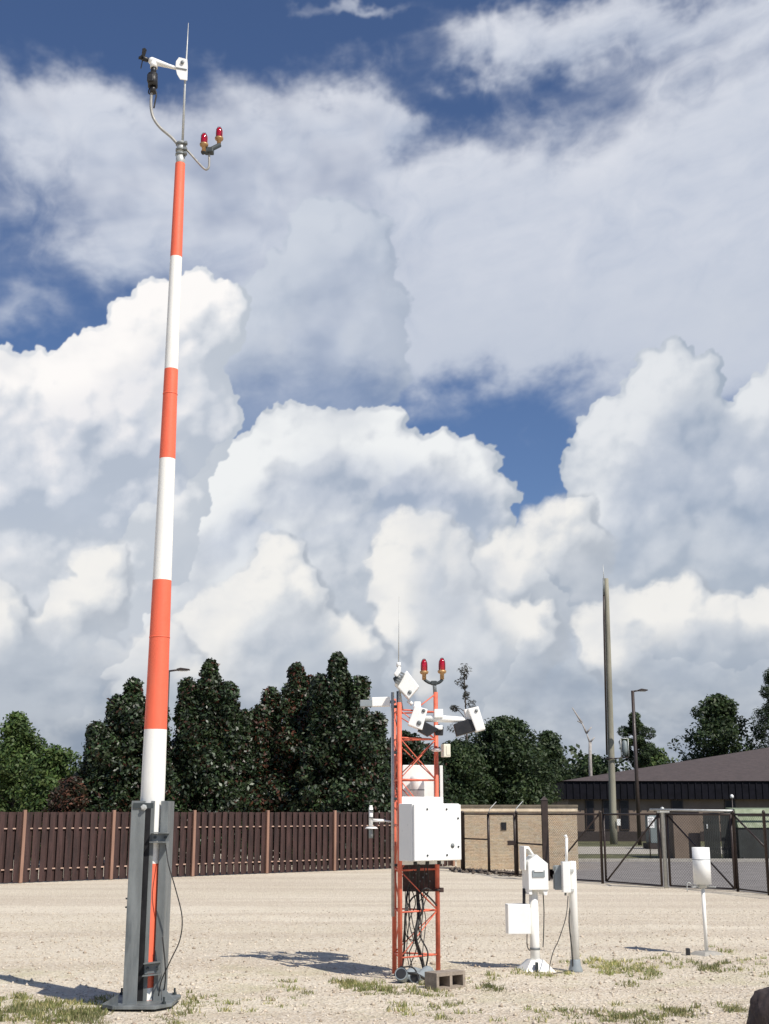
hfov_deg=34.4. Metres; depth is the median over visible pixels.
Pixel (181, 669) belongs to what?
street lamp
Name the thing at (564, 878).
ceilometer post
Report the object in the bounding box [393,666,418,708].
radiation box
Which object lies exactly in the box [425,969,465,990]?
cinder block
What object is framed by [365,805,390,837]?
temperature sensor
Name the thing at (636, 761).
street lamp
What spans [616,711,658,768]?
pine tree
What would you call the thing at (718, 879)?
road
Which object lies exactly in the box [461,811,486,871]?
wire fence
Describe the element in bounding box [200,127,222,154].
obstruction light
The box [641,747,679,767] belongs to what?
oak tree
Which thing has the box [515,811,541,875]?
wire fence
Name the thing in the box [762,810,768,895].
wire fence
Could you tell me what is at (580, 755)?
woods
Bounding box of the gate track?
[649,809,732,811]
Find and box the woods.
[71,744,631,775]
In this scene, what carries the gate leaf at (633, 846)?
attached to the gate post at (664, 850)
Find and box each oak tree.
[429,738,502,804]
[463,715,565,804]
[520,730,581,783]
[565,753,625,779]
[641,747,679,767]
[667,693,765,761]
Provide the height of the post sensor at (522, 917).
1.376 m
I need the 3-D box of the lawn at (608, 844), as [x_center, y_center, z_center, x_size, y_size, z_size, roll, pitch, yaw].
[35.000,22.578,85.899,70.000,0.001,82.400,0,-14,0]
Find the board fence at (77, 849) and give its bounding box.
[0,810,454,882]
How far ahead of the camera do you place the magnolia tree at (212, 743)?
44.06 m
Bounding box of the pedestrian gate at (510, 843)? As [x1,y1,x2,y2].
[487,801,522,874]
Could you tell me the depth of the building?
77.26 m
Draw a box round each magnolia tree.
[71,676,187,862]
[127,657,263,864]
[245,661,322,860]
[264,651,396,864]
[362,729,457,861]
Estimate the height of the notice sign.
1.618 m
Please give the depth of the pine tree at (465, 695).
65.45 m
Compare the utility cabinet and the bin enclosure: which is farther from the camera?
the utility cabinet
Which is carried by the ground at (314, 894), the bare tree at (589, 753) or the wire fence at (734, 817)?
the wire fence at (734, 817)
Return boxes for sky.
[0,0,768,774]
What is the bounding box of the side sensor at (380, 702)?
[360,697,395,706]
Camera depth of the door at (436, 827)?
13.74 m
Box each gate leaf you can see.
[602,813,662,885]
[666,813,735,889]
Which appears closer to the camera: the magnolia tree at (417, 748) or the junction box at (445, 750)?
the junction box at (445, 750)
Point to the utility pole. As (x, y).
(609, 731)
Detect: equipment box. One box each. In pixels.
[399,797,460,864]
[402,765,442,796]
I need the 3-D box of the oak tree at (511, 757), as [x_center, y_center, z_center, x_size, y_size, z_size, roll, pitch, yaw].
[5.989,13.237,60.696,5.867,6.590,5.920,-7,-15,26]
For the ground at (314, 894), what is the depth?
17.09 m
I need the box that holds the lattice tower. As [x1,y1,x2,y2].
[391,627,443,973]
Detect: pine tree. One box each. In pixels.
[447,663,476,741]
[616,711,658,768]
[751,667,768,749]
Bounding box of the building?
[546,747,768,840]
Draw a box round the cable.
[394,966,424,983]
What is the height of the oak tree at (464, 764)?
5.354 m
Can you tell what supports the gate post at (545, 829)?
on the ground at (314, 894)
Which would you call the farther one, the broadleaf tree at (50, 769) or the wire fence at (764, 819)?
the broadleaf tree at (50, 769)
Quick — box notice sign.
[647,817,654,858]
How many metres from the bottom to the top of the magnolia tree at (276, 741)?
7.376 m
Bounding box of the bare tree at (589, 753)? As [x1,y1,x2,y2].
[572,707,594,775]
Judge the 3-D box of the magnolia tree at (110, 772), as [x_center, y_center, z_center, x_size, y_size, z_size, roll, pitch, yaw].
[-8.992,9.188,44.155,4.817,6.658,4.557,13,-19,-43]
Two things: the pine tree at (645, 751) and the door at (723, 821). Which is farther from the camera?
the pine tree at (645, 751)
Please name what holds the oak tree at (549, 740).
on the lawn at (608, 844)
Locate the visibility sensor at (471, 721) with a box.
[407,699,484,736]
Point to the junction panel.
(406, 881)
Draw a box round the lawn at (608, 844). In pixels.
[578,841,729,858]
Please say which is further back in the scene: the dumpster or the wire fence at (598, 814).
the dumpster
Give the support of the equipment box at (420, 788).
attached to the lattice tower
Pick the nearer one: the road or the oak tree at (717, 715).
the road
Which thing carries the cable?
on the conduit elbow at (402, 975)
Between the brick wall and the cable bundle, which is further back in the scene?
the brick wall
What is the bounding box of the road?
[550,862,766,893]
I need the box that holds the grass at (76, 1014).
[0,945,768,1023]
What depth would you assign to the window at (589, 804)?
77.14 m
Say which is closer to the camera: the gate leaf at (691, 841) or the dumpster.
the gate leaf at (691, 841)
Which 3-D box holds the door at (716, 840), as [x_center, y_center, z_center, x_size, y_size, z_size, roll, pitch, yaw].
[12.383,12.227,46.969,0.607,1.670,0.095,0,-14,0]
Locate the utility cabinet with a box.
[643,815,657,848]
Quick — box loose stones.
[0,933,768,1023]
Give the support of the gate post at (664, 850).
on the ground at (314, 894)
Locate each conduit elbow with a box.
[395,967,420,982]
[410,966,433,982]
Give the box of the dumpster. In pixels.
[725,808,768,858]
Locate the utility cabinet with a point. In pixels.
(654, 834)
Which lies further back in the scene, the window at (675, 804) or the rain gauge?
the window at (675, 804)
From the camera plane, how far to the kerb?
45.67 m
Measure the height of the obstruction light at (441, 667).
0.430 m
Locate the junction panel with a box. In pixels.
[403,864,434,891]
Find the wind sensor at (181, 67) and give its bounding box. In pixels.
[138,48,187,107]
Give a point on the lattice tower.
(396, 863)
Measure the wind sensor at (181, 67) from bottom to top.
0.729 m
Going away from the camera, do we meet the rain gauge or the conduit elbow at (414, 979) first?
the conduit elbow at (414, 979)
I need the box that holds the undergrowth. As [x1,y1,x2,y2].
[5,765,556,842]
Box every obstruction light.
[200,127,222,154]
[420,658,445,693]
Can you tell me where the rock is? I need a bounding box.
[746,987,768,1023]
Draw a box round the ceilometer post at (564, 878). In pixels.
[548,835,582,973]
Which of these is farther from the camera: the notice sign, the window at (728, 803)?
the window at (728, 803)
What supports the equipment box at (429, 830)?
attached to the lattice tower
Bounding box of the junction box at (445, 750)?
[431,744,450,756]
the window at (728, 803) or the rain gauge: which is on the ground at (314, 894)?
the rain gauge
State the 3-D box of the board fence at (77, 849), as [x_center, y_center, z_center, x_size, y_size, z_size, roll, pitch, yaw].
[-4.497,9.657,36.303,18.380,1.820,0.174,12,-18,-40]
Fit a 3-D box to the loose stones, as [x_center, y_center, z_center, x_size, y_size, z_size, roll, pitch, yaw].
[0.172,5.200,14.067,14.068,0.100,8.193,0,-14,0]
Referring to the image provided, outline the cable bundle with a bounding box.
[402,864,436,967]
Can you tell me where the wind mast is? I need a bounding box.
[102,23,209,1009]
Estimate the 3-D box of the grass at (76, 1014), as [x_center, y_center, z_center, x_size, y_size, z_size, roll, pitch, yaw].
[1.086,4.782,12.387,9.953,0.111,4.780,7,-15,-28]
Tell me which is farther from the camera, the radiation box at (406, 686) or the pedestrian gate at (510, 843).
the pedestrian gate at (510, 843)
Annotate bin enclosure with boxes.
[656,811,731,858]
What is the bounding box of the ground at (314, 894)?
[0,850,768,1023]
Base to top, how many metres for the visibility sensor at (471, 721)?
0.424 m
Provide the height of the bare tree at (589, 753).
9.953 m
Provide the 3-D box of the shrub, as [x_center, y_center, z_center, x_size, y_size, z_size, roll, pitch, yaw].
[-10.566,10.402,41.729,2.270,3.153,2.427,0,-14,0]
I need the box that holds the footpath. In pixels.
[578,847,721,853]
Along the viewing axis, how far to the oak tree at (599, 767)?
111.81 m
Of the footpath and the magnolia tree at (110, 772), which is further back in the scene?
the footpath
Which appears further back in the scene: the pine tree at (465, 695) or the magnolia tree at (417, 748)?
the pine tree at (465, 695)
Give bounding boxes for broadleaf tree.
[0,710,48,852]
[6,743,88,859]
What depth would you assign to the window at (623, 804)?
77.12 m
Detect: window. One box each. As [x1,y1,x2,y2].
[585,800,594,829]
[602,800,609,829]
[619,800,629,829]
[671,800,683,808]
[724,800,735,807]
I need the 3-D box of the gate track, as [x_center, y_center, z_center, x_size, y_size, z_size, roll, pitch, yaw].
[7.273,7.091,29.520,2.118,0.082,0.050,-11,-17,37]
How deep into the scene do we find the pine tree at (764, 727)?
114.48 m
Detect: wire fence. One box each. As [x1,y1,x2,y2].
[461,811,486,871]
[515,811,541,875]
[548,810,603,883]
[731,810,766,892]
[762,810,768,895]
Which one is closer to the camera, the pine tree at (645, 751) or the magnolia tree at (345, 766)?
the magnolia tree at (345, 766)
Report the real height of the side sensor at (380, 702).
0.112 m
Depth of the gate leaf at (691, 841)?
29.34 m
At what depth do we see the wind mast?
12.11 m
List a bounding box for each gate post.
[541,796,549,880]
[657,807,668,887]
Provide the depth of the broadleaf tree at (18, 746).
50.62 m
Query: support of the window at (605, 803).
in the building
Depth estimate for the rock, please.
9.84 m
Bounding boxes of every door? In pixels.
[413,804,460,860]
[703,815,720,857]
[720,815,731,857]
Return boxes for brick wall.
[457,805,578,868]
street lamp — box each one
[168,668,189,709]
[631,689,647,844]
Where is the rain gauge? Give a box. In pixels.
[685,847,723,955]
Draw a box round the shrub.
[39,774,97,859]
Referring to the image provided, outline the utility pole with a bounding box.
[603,568,628,843]
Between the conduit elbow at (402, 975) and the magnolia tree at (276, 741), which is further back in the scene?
the magnolia tree at (276, 741)
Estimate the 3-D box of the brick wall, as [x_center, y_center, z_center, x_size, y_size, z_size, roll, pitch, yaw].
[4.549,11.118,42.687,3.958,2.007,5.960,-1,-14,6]
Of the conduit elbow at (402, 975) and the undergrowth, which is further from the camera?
the undergrowth
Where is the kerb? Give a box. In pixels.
[447,859,768,861]
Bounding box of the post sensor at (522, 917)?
[505,846,554,971]

